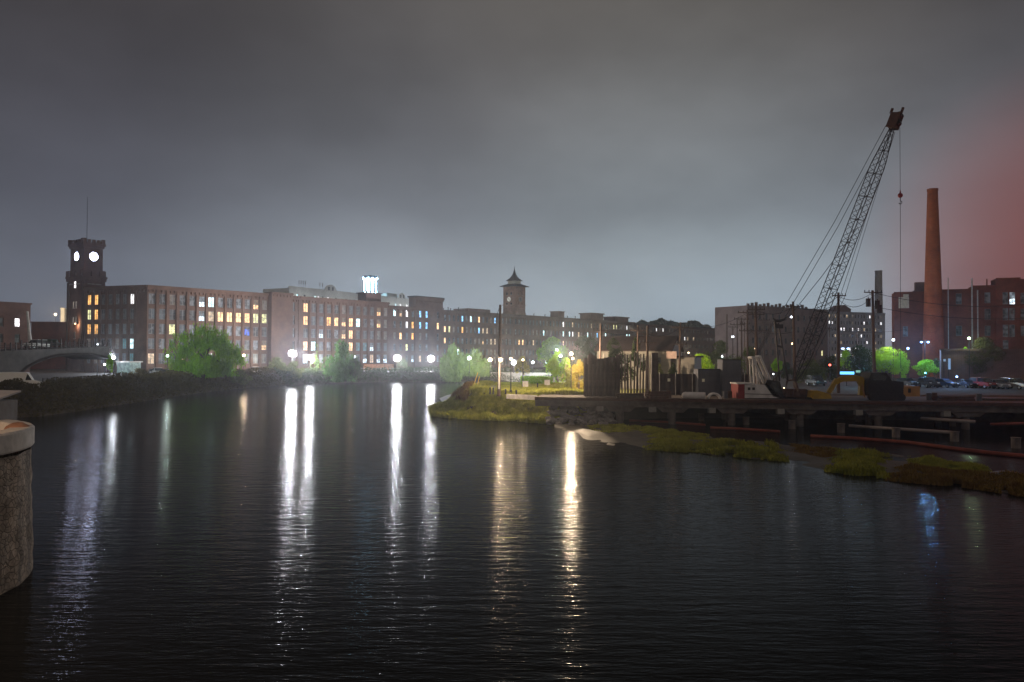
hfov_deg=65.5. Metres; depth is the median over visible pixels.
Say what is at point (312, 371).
bank scrub
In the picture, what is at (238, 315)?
window
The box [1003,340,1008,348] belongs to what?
window
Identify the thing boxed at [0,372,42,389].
delivery van
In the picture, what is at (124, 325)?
window
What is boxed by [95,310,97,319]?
window
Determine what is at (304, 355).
window
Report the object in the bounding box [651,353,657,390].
sheet pile
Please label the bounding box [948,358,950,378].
lit sign
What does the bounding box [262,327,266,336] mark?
window
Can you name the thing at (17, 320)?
window
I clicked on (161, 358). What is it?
window
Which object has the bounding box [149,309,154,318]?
window
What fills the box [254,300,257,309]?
window
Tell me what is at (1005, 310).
window
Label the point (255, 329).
window
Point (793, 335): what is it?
utility pole
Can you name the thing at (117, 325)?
window
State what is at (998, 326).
brick building
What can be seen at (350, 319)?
window
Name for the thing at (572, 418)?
rock
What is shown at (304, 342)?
window
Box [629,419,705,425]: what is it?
floating boom
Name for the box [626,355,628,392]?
sheet pile
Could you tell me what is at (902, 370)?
broadleaf tree
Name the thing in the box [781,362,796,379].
shrub
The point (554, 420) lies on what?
rock
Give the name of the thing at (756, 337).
utility pole
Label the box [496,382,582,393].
lawn grass
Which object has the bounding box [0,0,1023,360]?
sky
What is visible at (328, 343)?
window
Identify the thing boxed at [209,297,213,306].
window
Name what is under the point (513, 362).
flood lamp
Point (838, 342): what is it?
utility pole
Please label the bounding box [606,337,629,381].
broadleaf tree
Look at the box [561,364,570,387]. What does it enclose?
shrub
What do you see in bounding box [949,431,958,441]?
pile stub
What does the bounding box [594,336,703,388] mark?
white cottage
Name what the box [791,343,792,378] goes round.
street lamp
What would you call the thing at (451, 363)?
weeping willow
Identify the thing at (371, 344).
window
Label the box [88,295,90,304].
window
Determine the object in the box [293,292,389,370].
brick mill
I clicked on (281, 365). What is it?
shrub
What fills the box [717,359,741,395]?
site container
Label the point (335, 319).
window
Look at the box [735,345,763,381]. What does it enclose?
broadleaf tree
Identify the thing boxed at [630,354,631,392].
sheet pile
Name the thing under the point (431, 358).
flood lamp
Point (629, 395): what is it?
timber stack
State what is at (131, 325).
window
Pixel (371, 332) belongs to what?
window
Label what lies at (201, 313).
window
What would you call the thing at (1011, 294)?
window
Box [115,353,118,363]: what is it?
window
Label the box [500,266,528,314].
clock tower
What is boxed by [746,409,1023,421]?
retaining wall
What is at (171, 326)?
window
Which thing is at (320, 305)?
window
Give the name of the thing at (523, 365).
broadleaf tree
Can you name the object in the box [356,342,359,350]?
window
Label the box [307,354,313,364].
flood lamp
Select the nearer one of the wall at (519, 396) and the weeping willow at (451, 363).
the wall at (519, 396)
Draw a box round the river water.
[0,382,1023,681]
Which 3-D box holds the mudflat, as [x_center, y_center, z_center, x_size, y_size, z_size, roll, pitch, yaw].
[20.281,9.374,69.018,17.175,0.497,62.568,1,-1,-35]
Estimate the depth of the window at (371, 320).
274.40 m
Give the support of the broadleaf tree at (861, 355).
on the yard at (851, 388)
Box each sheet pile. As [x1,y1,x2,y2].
[583,358,587,395]
[588,364,591,395]
[592,356,595,395]
[596,359,599,395]
[600,358,603,395]
[604,358,607,395]
[608,357,611,396]
[612,357,615,395]
[616,354,619,392]
[621,355,622,392]
[624,354,625,392]
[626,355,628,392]
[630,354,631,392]
[633,352,635,392]
[636,352,637,392]
[639,354,641,392]
[642,354,643,392]
[645,356,646,396]
[648,357,649,390]
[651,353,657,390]
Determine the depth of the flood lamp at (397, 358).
250.85 m
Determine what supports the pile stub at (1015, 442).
in the river water
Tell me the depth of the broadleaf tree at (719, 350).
188.80 m
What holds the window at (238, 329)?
in the brick mill at (143, 323)
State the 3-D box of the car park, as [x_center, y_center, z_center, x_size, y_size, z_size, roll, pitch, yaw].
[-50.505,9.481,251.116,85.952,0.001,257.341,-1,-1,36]
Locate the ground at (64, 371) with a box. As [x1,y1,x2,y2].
[30,362,1023,395]
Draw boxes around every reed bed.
[427,380,586,424]
[450,380,475,401]
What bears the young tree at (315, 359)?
on the river bank
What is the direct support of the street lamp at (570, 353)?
on the lawn at (494, 386)
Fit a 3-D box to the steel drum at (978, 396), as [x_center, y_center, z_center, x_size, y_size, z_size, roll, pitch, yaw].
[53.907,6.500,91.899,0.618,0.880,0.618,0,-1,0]
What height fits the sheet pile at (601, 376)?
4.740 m
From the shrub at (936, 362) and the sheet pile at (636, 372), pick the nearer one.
the sheet pile at (636, 372)
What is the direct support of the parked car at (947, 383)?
on the yard at (851, 388)
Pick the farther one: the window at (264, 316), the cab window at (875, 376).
the window at (264, 316)
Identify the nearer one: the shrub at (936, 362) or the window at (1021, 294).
the shrub at (936, 362)
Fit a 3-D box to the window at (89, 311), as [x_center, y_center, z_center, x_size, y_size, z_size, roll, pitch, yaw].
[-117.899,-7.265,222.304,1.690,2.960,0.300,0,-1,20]
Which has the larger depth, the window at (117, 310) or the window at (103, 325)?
the window at (103, 325)
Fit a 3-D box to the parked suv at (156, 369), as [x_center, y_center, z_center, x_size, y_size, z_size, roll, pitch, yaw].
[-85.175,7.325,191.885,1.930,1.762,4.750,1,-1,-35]
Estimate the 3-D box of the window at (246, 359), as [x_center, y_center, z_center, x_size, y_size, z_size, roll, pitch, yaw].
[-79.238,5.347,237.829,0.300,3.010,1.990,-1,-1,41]
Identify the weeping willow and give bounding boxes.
[163,322,247,377]
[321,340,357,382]
[439,342,464,382]
[461,347,491,377]
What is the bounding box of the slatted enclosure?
[0,390,20,419]
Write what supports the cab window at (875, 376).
in the excavator
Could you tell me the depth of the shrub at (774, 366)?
159.79 m
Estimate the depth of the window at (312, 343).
255.86 m
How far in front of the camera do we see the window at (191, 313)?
224.97 m
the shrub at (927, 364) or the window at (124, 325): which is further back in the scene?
the window at (124, 325)
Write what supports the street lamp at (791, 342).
on the ground at (64, 371)
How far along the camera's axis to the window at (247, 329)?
238.20 m
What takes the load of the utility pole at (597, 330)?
on the lawn at (494, 386)
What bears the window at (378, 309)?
in the brick mill at (359, 326)
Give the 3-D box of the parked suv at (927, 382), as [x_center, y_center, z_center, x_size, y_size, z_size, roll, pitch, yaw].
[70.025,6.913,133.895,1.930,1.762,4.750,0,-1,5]
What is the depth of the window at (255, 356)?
240.07 m
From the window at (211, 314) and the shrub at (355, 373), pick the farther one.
the window at (211, 314)
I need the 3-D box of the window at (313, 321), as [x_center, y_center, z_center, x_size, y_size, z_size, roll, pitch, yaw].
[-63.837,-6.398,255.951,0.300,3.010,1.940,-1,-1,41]
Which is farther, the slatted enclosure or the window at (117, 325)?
the window at (117, 325)
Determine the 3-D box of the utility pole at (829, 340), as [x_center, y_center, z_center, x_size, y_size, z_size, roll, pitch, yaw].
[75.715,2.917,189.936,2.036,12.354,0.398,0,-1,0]
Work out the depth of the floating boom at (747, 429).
86.17 m
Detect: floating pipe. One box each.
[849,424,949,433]
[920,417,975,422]
[990,422,1023,425]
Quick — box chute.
[26,311,31,341]
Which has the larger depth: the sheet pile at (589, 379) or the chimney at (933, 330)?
the chimney at (933, 330)
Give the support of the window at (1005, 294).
in the brick building at (998, 326)
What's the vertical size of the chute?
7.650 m
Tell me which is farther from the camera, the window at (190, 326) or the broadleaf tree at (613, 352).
the window at (190, 326)
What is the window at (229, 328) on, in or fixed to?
in the brick mill at (143, 323)
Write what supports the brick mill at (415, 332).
on the ground at (64, 371)
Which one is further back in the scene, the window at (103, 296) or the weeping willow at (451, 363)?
the weeping willow at (451, 363)
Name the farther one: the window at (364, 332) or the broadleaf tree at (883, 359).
the window at (364, 332)
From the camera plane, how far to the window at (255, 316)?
240.18 m
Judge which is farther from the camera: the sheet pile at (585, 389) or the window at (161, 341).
the window at (161, 341)
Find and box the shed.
[939,349,1023,381]
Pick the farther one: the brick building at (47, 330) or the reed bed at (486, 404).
the brick building at (47, 330)
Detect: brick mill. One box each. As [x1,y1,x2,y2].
[83,285,268,371]
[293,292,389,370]
[388,296,444,369]
[443,310,513,367]
[513,314,590,367]
[579,313,634,346]
[634,323,714,364]
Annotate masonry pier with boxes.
[0,419,34,594]
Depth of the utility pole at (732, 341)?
189.95 m
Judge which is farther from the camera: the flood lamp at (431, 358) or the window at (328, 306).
the window at (328, 306)
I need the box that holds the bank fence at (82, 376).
[42,371,174,382]
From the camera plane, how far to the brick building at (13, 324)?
175.24 m
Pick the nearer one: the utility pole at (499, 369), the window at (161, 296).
the utility pole at (499, 369)
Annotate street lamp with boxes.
[509,357,511,392]
[569,352,572,388]
[790,316,791,377]
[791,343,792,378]
[892,339,894,380]
[920,340,928,376]
[967,337,970,377]
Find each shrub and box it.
[105,352,112,373]
[129,368,150,376]
[230,369,252,384]
[264,356,288,373]
[285,361,304,378]
[349,356,361,377]
[397,359,411,371]
[545,351,570,382]
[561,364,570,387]
[570,359,583,389]
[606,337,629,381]
[770,358,782,380]
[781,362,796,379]
[796,358,827,383]
[818,355,843,379]
[913,359,939,376]
[932,358,939,378]
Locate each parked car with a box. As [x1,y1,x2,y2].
[896,378,917,385]
[932,379,958,387]
[957,379,977,387]
[987,379,1010,388]
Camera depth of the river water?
32.29 m
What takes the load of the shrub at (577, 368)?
on the lawn at (494, 386)
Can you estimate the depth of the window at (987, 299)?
189.58 m
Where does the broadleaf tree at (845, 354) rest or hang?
on the ground at (64, 371)
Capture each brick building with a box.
[0,301,31,372]
[30,322,65,368]
[892,277,1023,377]
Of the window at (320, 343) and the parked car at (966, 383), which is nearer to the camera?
the parked car at (966, 383)
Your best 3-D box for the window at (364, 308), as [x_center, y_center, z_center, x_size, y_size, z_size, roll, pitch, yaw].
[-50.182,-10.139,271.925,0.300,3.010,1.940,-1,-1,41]
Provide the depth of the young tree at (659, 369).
118.80 m
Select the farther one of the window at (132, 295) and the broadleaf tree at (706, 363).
the window at (132, 295)
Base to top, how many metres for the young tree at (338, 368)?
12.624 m
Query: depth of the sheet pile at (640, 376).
98.88 m
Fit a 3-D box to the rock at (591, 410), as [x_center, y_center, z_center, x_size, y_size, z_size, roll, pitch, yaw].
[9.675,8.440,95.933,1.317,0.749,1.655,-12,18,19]
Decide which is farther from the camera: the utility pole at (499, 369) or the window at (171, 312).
the window at (171, 312)
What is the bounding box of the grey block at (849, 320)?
[828,305,885,367]
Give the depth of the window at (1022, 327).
187.01 m
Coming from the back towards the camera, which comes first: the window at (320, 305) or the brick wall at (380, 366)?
the brick wall at (380, 366)
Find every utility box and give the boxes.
[522,381,528,386]
[544,380,549,384]
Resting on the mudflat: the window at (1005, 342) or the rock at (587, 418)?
the rock at (587, 418)
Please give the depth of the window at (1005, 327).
187.95 m
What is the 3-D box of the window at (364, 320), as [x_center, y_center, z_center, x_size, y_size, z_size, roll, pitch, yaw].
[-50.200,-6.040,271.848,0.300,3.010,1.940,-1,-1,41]
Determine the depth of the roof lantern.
396.65 m
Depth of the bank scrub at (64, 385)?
127.58 m
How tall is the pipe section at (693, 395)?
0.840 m
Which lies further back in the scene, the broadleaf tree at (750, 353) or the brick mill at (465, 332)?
the brick mill at (465, 332)
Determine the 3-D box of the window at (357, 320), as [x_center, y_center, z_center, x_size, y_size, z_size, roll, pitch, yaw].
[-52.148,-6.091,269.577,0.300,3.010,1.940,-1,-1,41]
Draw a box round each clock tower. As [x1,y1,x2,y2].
[65,197,107,370]
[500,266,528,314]
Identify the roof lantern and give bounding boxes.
[362,275,377,292]
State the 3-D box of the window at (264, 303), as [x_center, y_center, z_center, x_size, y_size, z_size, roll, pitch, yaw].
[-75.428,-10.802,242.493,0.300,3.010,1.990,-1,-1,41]
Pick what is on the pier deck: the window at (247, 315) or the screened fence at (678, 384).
the screened fence at (678, 384)
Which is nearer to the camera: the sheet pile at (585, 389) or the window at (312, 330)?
the sheet pile at (585, 389)
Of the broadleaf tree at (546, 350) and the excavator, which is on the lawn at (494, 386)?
the broadleaf tree at (546, 350)
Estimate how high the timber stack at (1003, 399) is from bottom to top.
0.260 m
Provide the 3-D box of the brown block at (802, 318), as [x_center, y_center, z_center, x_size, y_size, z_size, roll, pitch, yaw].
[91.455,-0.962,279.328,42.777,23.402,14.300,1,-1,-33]
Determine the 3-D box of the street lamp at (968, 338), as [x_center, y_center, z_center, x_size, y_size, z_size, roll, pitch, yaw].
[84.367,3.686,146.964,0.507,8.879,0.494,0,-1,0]
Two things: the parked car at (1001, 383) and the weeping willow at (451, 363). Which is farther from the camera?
the weeping willow at (451, 363)
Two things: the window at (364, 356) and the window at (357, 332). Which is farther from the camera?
the window at (364, 356)
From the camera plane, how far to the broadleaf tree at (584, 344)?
213.66 m
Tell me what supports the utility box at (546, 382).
on the lawn at (494, 386)
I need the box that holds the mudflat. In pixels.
[555,422,1015,492]
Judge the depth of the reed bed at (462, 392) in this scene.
117.56 m
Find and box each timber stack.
[616,393,643,397]
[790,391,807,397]
[932,396,974,400]
[982,398,1023,400]
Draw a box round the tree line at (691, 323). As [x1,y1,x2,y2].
[635,318,714,327]
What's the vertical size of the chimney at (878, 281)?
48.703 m
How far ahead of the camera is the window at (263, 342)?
242.36 m
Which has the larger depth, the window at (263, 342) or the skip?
the window at (263, 342)
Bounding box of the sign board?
[666,351,676,358]
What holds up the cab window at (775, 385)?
in the crawler crane
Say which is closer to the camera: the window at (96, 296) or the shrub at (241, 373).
the shrub at (241, 373)
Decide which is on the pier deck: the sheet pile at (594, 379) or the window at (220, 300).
the sheet pile at (594, 379)
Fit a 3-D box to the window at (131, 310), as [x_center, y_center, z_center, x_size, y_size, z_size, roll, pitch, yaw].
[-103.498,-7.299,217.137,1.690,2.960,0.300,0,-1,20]
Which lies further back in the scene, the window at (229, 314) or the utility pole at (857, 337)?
the window at (229, 314)
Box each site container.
[694,369,719,395]
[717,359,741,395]
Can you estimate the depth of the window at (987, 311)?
189.45 m
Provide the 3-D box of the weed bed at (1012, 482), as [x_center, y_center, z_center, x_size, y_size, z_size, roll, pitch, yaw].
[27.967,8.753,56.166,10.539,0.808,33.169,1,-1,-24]
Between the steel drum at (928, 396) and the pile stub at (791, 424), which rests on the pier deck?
the steel drum at (928, 396)
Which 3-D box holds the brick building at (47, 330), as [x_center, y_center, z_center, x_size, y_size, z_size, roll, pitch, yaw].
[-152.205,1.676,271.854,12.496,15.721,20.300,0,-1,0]
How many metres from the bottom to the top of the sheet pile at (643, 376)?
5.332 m
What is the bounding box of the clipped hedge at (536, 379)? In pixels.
[520,375,552,383]
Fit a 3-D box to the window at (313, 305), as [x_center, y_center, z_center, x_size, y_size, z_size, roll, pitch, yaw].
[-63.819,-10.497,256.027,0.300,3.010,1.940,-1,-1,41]
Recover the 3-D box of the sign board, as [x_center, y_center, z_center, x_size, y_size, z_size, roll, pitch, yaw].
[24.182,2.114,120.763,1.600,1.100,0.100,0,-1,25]
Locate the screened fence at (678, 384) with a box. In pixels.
[658,372,747,394]
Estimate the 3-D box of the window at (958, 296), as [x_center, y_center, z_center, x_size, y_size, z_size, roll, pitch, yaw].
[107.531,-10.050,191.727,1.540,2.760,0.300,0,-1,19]
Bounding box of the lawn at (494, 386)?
[485,380,650,392]
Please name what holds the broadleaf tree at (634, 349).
on the lawn at (494, 386)
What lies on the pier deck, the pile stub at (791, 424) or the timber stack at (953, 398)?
the timber stack at (953, 398)
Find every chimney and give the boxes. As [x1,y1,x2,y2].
[874,270,882,312]
[922,188,944,378]
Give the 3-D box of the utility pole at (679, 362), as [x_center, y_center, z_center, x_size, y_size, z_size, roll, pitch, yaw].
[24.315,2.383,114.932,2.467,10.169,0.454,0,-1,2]
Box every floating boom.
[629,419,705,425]
[710,426,779,432]
[810,434,1023,457]
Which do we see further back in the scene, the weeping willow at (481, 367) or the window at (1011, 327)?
the weeping willow at (481, 367)
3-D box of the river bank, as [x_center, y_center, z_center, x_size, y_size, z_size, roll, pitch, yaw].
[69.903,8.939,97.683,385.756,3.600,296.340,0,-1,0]
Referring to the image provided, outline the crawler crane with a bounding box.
[730,107,903,398]
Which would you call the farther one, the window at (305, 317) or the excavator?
the window at (305, 317)
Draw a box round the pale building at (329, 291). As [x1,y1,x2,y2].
[263,285,408,306]
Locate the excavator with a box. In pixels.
[805,372,919,400]
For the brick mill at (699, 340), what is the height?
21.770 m
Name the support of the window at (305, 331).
in the brick mill at (359, 326)
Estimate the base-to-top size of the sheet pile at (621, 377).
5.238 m
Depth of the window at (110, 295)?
219.92 m
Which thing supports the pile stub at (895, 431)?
in the river water
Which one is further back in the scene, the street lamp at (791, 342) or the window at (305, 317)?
the window at (305, 317)
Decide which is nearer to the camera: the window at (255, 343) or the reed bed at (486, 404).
the reed bed at (486, 404)
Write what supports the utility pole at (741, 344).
on the yard at (851, 388)
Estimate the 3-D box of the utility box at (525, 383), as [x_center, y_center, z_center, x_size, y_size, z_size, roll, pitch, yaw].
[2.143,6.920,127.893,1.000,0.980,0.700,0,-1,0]
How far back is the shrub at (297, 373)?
215.04 m
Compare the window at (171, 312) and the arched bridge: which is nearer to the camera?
the arched bridge
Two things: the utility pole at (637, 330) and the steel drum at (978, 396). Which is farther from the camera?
the utility pole at (637, 330)
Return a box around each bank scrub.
[0,367,284,416]
[273,365,550,384]
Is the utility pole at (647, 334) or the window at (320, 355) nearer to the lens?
the utility pole at (647, 334)
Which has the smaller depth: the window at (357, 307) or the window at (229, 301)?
the window at (229, 301)
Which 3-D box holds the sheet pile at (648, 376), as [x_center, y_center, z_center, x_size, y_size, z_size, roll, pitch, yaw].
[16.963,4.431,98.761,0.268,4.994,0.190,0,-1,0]
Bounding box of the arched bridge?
[0,338,110,371]
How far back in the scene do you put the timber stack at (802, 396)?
96.24 m
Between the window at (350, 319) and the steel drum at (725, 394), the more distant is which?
the window at (350, 319)
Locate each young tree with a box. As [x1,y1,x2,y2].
[310,343,320,372]
[658,363,663,373]
[668,362,676,373]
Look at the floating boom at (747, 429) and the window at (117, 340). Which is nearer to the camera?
the floating boom at (747, 429)
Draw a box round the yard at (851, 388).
[751,381,1023,394]
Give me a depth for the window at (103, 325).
220.51 m
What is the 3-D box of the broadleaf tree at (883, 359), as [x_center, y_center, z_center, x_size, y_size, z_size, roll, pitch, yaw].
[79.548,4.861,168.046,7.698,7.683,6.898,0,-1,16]
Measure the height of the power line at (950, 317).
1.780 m
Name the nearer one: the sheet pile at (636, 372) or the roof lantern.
the sheet pile at (636, 372)
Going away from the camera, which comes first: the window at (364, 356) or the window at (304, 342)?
the window at (304, 342)
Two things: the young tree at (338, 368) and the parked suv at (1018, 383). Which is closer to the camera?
the parked suv at (1018, 383)
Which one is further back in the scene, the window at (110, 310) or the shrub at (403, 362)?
the shrub at (403, 362)
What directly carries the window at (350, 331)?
in the brick mill at (359, 326)
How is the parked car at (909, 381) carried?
on the yard at (851, 388)
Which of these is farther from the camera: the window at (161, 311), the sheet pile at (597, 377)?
the window at (161, 311)
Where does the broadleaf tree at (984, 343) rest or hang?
on the yard at (851, 388)
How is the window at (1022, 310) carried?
in the brick building at (998, 326)
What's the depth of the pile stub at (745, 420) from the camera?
93.86 m
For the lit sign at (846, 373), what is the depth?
139.92 m
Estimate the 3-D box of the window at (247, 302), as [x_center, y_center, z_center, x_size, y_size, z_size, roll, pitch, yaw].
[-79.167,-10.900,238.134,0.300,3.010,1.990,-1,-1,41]
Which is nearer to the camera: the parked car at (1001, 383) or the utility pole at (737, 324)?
the parked car at (1001, 383)
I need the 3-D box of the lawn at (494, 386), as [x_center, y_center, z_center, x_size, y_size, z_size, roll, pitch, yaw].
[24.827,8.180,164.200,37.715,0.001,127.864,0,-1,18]
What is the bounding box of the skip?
[645,391,668,398]
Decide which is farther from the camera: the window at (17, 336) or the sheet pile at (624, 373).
the window at (17, 336)
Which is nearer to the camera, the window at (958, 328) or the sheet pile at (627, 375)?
the sheet pile at (627, 375)
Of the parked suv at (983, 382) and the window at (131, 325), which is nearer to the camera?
the parked suv at (983, 382)
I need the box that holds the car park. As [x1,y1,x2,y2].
[30,369,543,379]
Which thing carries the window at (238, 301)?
in the brick mill at (143, 323)
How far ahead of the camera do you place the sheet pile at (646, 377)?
98.33 m
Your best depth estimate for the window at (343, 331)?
265.11 m
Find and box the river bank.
[5,372,1023,419]
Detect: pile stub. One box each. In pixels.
[742,416,748,424]
[788,420,795,428]
[837,423,844,432]
[891,427,899,437]
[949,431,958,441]
[1010,437,1020,448]
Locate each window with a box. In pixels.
[15,318,19,326]
[15,334,19,342]
[87,324,90,333]
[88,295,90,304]
[88,310,90,319]
[94,324,97,333]
[95,295,97,304]
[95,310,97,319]
[101,324,104,333]
[102,295,104,304]
[102,309,104,318]
[108,324,111,333]
[109,294,111,304]
[109,309,111,318]
[115,339,118,348]
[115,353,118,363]
[116,294,119,303]
[116,309,118,318]
[116,324,118,333]
[123,294,126,303]
[123,309,126,318]
[123,324,125,333]
[123,339,125,348]
[130,294,133,303]
[130,309,133,318]
[130,324,133,333]
[130,339,132,348]
[148,323,154,333]
[148,338,153,348]
[148,353,153,363]
[149,293,154,303]
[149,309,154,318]
[158,353,164,363]
[159,294,164,304]
[159,309,164,319]
[159,324,164,333]
[159,339,164,348]
[169,309,174,319]
[169,324,174,333]
[170,295,174,304]
[179,310,184,319]
[179,324,184,334]
[180,295,184,305]
[189,296,194,305]
[189,310,194,320]
[189,325,194,334]
[199,297,204,306]
[199,311,204,320]
[208,311,213,320]
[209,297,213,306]
[218,298,222,307]
[218,312,222,321]
[227,298,231,307]
[227,312,231,321]
[227,326,231,335]
[236,299,240,308]
[236,313,240,321]
[236,326,240,335]
[236,340,240,348]
[244,340,248,349]
[244,354,248,362]
[245,299,249,308]
[245,313,249,322]
[245,327,249,335]
[253,314,257,322]
[253,327,257,336]
[253,340,257,349]
[253,354,257,362]
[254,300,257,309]
[261,354,265,362]
[262,300,266,309]
[262,314,266,322]
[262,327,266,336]
[262,341,265,349]
[303,329,307,337]
[303,341,307,349]
[303,354,306,362]
[304,303,307,311]
[304,316,307,324]
[311,316,315,324]
[311,329,314,337]
[311,342,314,349]
[312,304,315,312]
[319,304,322,312]
[319,317,322,325]
[319,329,322,337]
[319,342,322,350]
[319,354,322,362]
[327,305,330,312]
[327,317,330,325]
[327,329,330,337]
[327,342,330,350]
[334,317,337,325]
[334,330,337,337]
[342,305,345,313]
[342,318,345,325]
[342,330,345,338]
[349,306,352,314]
[349,318,352,326]
[349,330,352,338]
[349,342,352,350]
[356,306,359,314]
[356,318,359,326]
[356,330,359,338]
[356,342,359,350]
[363,307,366,314]
[363,319,366,326]
[363,331,366,338]
[363,343,366,350]
[363,354,366,362]
[370,307,373,315]
[370,319,373,327]
[370,331,373,338]
[370,343,373,350]
[377,308,380,315]
[383,355,386,362]
[772,383,779,391]
[872,374,886,379]
[899,294,908,307]
[903,326,907,336]
[956,293,961,303]
[956,326,961,335]
[984,292,990,302]
[985,309,990,319]
[985,326,990,335]
[1002,292,1007,303]
[1003,308,1007,319]
[1003,325,1007,336]
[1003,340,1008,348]
[1009,292,1014,303]
[1009,308,1014,319]
[1009,325,1014,336]
[1020,293,1023,303]
[1020,309,1023,319]
[1021,326,1023,335]
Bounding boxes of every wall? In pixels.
[363,364,393,369]
[491,372,550,381]
[506,394,536,399]
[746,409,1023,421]
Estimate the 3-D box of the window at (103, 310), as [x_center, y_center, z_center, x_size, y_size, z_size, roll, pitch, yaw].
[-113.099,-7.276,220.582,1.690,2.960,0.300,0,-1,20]
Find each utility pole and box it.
[497,305,500,395]
[593,324,607,358]
[630,325,645,371]
[638,325,656,390]
[672,322,688,373]
[726,314,727,358]
[728,326,733,358]
[730,320,744,358]
[734,317,748,374]
[738,310,751,381]
[742,322,749,372]
[744,303,768,383]
[786,301,801,387]
[825,327,833,374]
[832,292,845,392]
[853,328,861,373]
[864,290,881,371]
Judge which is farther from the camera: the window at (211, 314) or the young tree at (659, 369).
the window at (211, 314)
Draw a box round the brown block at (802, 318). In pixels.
[715,302,828,371]
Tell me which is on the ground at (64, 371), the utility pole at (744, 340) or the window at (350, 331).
the utility pole at (744, 340)
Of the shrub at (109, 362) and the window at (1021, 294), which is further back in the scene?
the window at (1021, 294)
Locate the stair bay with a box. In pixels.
[264,292,301,370]
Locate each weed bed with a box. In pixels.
[581,423,991,478]
[790,443,1023,496]
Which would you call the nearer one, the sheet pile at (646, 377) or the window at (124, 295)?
the sheet pile at (646, 377)
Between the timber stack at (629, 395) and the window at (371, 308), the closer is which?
the timber stack at (629, 395)
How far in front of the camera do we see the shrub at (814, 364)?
149.18 m
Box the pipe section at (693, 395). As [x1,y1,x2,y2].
[681,392,705,398]
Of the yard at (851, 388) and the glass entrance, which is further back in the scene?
the glass entrance
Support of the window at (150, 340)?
in the brick mill at (143, 323)
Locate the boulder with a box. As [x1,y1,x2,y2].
[4,422,29,428]
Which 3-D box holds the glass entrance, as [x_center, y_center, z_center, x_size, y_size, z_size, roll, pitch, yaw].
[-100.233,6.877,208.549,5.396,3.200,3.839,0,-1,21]
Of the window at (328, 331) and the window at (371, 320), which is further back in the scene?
the window at (371, 320)
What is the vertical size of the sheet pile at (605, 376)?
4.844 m
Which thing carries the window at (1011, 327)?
in the brick building at (998, 326)
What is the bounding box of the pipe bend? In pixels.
[707,392,721,398]
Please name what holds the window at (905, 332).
in the brick building at (998, 326)
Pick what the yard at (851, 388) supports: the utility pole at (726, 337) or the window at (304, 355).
the utility pole at (726, 337)
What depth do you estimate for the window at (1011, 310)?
187.60 m
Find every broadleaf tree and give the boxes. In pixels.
[514,356,530,374]
[536,336,567,375]
[566,335,596,375]
[628,336,645,380]
[695,353,714,368]
[704,340,736,368]
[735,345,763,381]
[840,349,850,375]
[845,344,871,375]
[871,346,910,376]
[892,351,909,377]
[964,336,1005,374]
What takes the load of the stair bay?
on the ground at (64, 371)
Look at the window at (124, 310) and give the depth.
218.16 m
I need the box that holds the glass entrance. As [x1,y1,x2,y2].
[115,361,142,372]
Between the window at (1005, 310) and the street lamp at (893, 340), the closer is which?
the street lamp at (893, 340)
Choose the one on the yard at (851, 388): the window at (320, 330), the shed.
the shed
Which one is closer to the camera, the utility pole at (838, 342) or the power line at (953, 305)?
the utility pole at (838, 342)
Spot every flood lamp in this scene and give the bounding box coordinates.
[288,350,296,361]
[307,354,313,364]
[393,355,401,366]
[427,355,434,369]
[511,359,516,372]
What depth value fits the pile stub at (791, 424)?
88.68 m
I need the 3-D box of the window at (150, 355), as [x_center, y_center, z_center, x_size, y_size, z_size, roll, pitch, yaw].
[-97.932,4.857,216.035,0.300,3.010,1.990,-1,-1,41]
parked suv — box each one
[22,340,49,348]
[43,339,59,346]
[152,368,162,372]
[805,375,826,385]
[917,377,940,387]
[969,377,996,388]
[1000,378,1023,388]
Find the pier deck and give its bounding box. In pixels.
[535,393,1023,429]
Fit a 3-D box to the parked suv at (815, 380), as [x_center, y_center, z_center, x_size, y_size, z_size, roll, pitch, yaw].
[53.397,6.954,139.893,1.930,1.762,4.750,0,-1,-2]
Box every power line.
[874,306,1021,318]
[877,293,1023,306]
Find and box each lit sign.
[840,371,853,385]
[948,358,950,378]
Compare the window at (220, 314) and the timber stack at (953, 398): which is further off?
the window at (220, 314)
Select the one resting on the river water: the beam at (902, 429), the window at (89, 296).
the beam at (902, 429)
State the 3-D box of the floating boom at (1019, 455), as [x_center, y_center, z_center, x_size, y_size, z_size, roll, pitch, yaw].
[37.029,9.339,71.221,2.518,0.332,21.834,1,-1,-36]
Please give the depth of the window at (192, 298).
225.16 m
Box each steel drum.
[587,353,593,363]
[723,391,727,398]
[926,393,931,399]
[976,393,981,400]
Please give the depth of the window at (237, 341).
236.11 m
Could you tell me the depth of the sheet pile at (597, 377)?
98.60 m
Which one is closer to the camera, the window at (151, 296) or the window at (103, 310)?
the window at (151, 296)
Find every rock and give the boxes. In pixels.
[549,417,558,423]
[568,415,575,421]
[582,415,591,422]
[587,407,595,414]
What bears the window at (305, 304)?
in the brick mill at (359, 326)
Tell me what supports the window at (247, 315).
in the brick mill at (143, 323)

